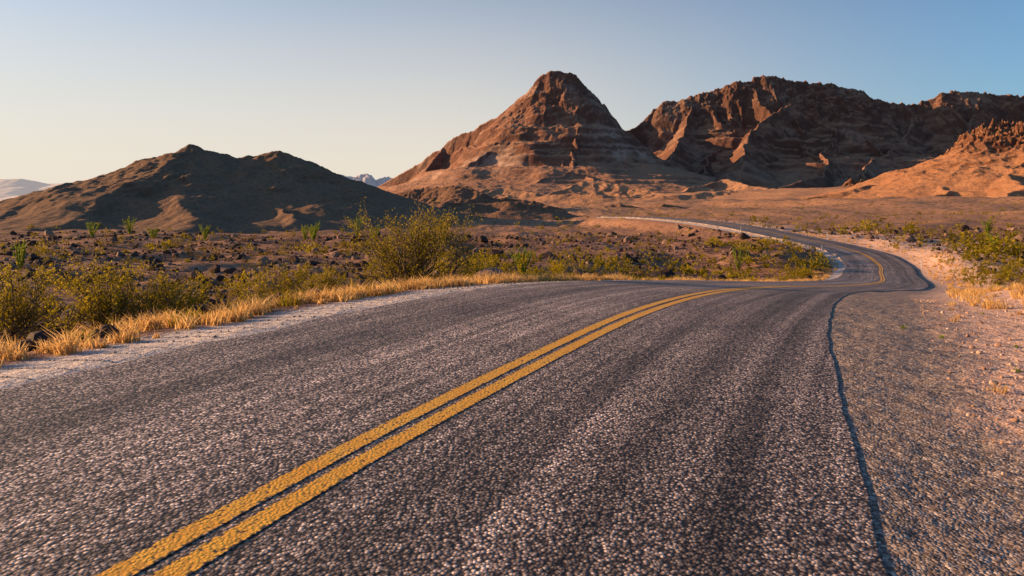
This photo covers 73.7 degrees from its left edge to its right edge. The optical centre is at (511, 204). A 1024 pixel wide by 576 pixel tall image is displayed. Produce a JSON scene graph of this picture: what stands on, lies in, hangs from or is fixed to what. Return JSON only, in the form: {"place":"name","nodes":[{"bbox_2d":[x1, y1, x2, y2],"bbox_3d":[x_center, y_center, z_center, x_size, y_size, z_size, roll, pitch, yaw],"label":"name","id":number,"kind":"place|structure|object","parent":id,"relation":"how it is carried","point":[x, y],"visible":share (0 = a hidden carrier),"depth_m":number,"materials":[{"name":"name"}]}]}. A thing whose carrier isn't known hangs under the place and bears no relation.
{"place":"outdoors","nodes":[
{"label":"outdoors","id":0,"kind":"place"},
{"bbox_2d":[0,178,91,200],"bbox_3d":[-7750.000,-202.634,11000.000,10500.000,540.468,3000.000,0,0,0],"label":"distant mountain","id":1,"kind":"structure","parent":0,"point":[11,188],"depth_m":10684.09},
{"bbox_2d":[0,144,477,233],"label":"hill","id":2,"kind":"structure","parent":0,"point":[190,188],"depth_m":178.91,"materials":[{"name":"brown stone"}]},
{"bbox_2d":[0,280,579,379],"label":"gravel","id":3,"kind":"structure","parent":0,"point":[115,352],"depth_m":9.28,"materials":[{"name":"beige gravel"}]},
{"bbox_2d":[342,174,391,186],"bbox_3d":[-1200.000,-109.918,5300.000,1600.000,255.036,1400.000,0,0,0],"label":"distant mountain","id":4,"kind":"structure","parent":0,"point":[368,179],"depth_m":5149.01,"materials":[{"name":"white snow"}]},
{"bbox_2d":[0,216,928,575],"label":"asphalt road","id":5,"kind":"structure","parent":0,"point":[706,436],"depth_m":4.59,"materials":[{"name":"grey asphalt"}]},
{"bbox_2d":[94,216,884,575],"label":"double yellow line","id":6,"kind":"object","parent":5,"relation":"on","point":[202,554],"visible":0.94,"depth_m":4.12,"materials":[{"name":"paint"}]},
{"bbox_2d":[396,185,578,219],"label":"hill","id":7,"kind":"structure","parent":0,"point":[460,199],"depth_m":249.00,"materials":[{"name":"brown stone"}]},
{"bbox_2d":[0,186,1023,575],"bbox_3d":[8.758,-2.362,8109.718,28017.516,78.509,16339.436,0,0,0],"label":"desert ground","id":8,"kind":"structure","parent":0,"point":[946,496],"depth_m":8.46,"materials":[{"name":"brown soil"}]},
{"bbox_2d":[10,240,27,269],"bbox_3d":[-36.032,3.702,50.074,0.872,2.376,1.595,0,0,-14],"label":"ocotillo plant","id":9,"kind":"object","parent":8,"relation":"on","point":[21,254],"visible":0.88,"depth_m":49.90,"materials":[{"name":"green plant"}]},
{"bbox_2d":[0,287,57,339],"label":"creosote bush","id":10,"kind":"object","parent":8,"relation":"on","point":[13,308],"visible":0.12,"depth_m":15.52,"materials":[{"name":"green plant"}]},
{"bbox_2d":[0,256,70,348],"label":"creosote bush","id":11,"kind":"object","parent":8,"relation":"on","point":[8,318],"visible":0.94,"depth_m":13.28,"materials":[{"name":"green plant"}]},
{"bbox_2d":[86,221,99,236],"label":"ocotillo plant","id":12,"kind":"object","parent":8,"relation":"on","point":[91,230],"visible":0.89,"depth_m":121.88,"materials":[{"name":"green plant"}]},
{"bbox_2d":[37,249,171,335],"bbox_3d":[-7.221,1.670,12.307,2.081,1.863,2.165,0,0,-40],"label":"creosote bush","id":13,"kind":"object","parent":8,"relation":"on","point":[101,313],"visible":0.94,"depth_m":12.02,"materials":[{"name":"green plant"}]},
{"bbox_2d":[123,218,135,234],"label":"ocotillo plant","id":14,"kind":"object","parent":8,"relation":"on","point":[129,226],"visible":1,"depth_m":124.80,"materials":[{"name":"green plant"}]},
{"bbox_2d":[147,227,158,238],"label":"ocotillo plant","id":15,"kind":"object","parent":8,"relation":"on","point":[151,233],"visible":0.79,"depth_m":117.81,"materials":[{"name":"green plant"}]},
{"bbox_2d":[125,257,218,318],"bbox_3d":[-6.291,1.683,12.911,1.699,1.524,1.648,0,0,0],"label":"creosote bush","id":16,"kind":"object","parent":8,"relation":"on","point":[172,298],"visible":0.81,"depth_m":12.77,"materials":[{"name":"green plant"}]},
{"bbox_2d":[199,225,210,238],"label":"ocotillo plant","id":17,"kind":"object","parent":8,"relation":"on","point":[206,233],"visible":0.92,"depth_m":119.94,"materials":[{"name":"green plant"}]},
{"bbox_2d":[225,239,330,305],"bbox_3d":[-5.601,1.825,16.144,2.322,1.972,2.621,0,0,0],"label":"creosote bush","id":18,"kind":"object","parent":8,"relation":"on","point":[285,287],"visible":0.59,"depth_m":16.22,"materials":[{"name":"green plant"}]},
{"bbox_2d":[301,224,308,239],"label":"ocotillo plant","id":19,"kind":"object","parent":8,"relation":"on","point":[305,233],"visible":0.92,"depth_m":121.73,"materials":[{"name":"green plant"}]},
{"bbox_2d":[310,224,320,239],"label":"ocotillo plant","id":20,"kind":"object","parent":8,"relation":"on","point":[315,232],"visible":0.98,"depth_m":119.98,"materials":[{"name":"green plant"}]},
{"bbox_2d":[299,254,355,292],"bbox_3d":[-4.838,2.059,17.608,1.914,1.566,1.539,0,0,0],"label":"creosote bush","id":21,"kind":"object","parent":8,"relation":"on","point":[328,282],"visible":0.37,"depth_m":17.54,"materials":[{"name":"green plant"}]},
{"bbox_2d":[8,272,689,343],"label":"green weeds","id":22,"kind":"object","parent":8,"relation":"on","point":[290,303],"visible":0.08,"depth_m":11.71,"materials":[{"name":"green plant"}]},
{"bbox_2d":[348,217,366,235],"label":"ocotillo plant","id":23,"kind":"object","parent":8,"relation":"on","point":[359,225],"visible":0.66,"depth_m":127.83,"materials":[{"name":"green plant"}]},
{"bbox_2d":[334,190,483,283],"bbox_3d":[-3.054,1.278,20.695,4.495,3.443,5.006,0,0,0],"label":"creosote bush","id":24,"kind":"object","parent":8,"relation":"on","point":[425,253],"visible":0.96,"depth_m":20.19,"materials":[{"name":"green plant"}]},
{"bbox_2d":[448,258,500,276],"bbox_3d":[-1.105,2.445,24.604,2.392,1.613,2.122,0,0,0],"label":"creosote bush","id":25,"kind":"object","parent":8,"relation":"on","point":[491,266],"visible":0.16,"depth_m":24.47,"materials":[{"name":"green plant"}]},
{"bbox_2d":[0,225,1023,353],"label":"desert rocks","id":26,"kind":"object","parent":8,"relation":"on","point":[215,268],"visible":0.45,"depth_m":73.74,"materials":[{"name":"stone"}]},
{"bbox_2d":[0,232,1023,367],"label":"dry grass","id":27,"kind":"structure","parent":8,"relation":"on","point":[241,313],"depth_m":12.24,"materials":[{"name":"beige plant"}]},
{"bbox_2d":[0,195,1023,343],"bbox_3d":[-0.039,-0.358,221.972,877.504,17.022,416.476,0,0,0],"label":"desert shrubs","id":28,"kind":"object","parent":8,"relation":"on","point":[244,267],"visible":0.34,"depth_m":80.06,"materials":[{"name":"green plant"}]},
{"bbox_2d":[0,195,1023,321],"bbox_3d":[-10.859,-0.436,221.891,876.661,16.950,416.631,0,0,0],"label":"creosote scrub","id":29,"kind":"object","parent":8,"relation":"on","point":[164,243],"visible":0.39,"depth_m":78.27,"materials":[{"name":"green plant"}]},
{"bbox_2d":[508,246,531,273],"bbox_3d":[0.669,4.376,52.071,1.753,2.463,1.326,0,0,23],"label":"ocotillo plant","id":30,"kind":"object","parent":8,"relation":"on","point":[523,268],"visible":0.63,"depth_m":51.86,"materials":[{"name":"green plant"}]},
{"bbox_2d":[220,215,1023,290],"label":"creosote thicket","id":31,"kind":"object","parent":8,"relation":"on","point":[1005,270],"visible":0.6,"depth_m":77.05,"materials":[{"name":"green plant"}]},
{"bbox_2d":[732,243,750,270],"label":"ocotillo plant","id":32,"kind":"object","parent":8,"relation":"on","point":[738,266],"visible":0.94,"depth_m":79.85,"materials":[{"name":"green plant"}]},
{"bbox_2d":[901,312,1021,371],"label":"weeds","id":33,"kind":"object","parent":8,"relation":"on","point":[942,336],"visible":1,"depth_m":8.26,"materials":[{"name":"plant"}]},
{"bbox_2d":[946,301,1012,394],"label":"dry tufts","id":34,"kind":"object","parent":8,"relation":"on","point":[958,317],"visible":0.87,"depth_m":9.71,"materials":[{"name":"yellow plant"}]},
{"bbox_2d":[980,218,995,234],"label":"ocotillo plant","id":35,"kind":"object","parent":8,"relation":"on","point":[987,225],"visible":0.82,"depth_m":111.86,"materials":[{"name":"green plant"}]},
{"bbox_2d":[986,231,999,244],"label":"ocotillo plant","id":36,"kind":"object","parent":8,"relation":"on","point":[991,236],"visible":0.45,"depth_m":87.97,"materials":[{"name":"green plant"}]},
{"bbox_2d":[0,0,1023,183],"label":"sky","id":37,"kind":"structure","parent":0,"point":[89,89],"materials":[{"name":"blue"}]},
{"bbox_2d":[378,71,717,194],"bbox_3d":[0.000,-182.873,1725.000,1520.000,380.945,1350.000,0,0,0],"label":"mountain","id":38,"kind":"structure","parent":0,"point":[548,132],"depth_m":1705.95,"materials":[{"name":"brown stone"}]},
{"bbox_2d":[479,179,772,206],"bbox_3d":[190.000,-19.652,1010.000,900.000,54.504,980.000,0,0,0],"label":"foothills","id":39,"kind":"structure","parent":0,"point":[584,193],"depth_m":1156.47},
{"bbox_2d":[600,203,685,208],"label":"hill","id":40,"kind":"structure","parent":0,"point":[628,206],"depth_m":416.79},
{"bbox_2d":[627,75,1023,188],"bbox_3d":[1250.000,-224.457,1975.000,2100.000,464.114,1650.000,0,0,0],"label":"mountain","id":41,"kind":"structure","parent":0,"point":[771,132],"depth_m":2250.24,"materials":[{"name":"brown stone"}]},
{"bbox_2d":[839,178,864,186],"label":"rocky hill","id":42,"kind":"structure","parent":0,"point":[851,182],"depth_m":898.01,"materials":[{"name":"brown stone"}]},
{"bbox_2d":[801,119,1023,199],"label":"rocky hill","id":43,"kind":"structure","parent":0,"point":[983,160],"depth_m":559.24,"materials":[{"name":"brown stone"}]},
{"bbox_2d":[913,298,1023,474],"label":"gravel","id":44,"kind":"structure","parent":0,"point":[992,381],"depth_m":7.77,"materials":[{"name":"beige gravel"}]}
]}

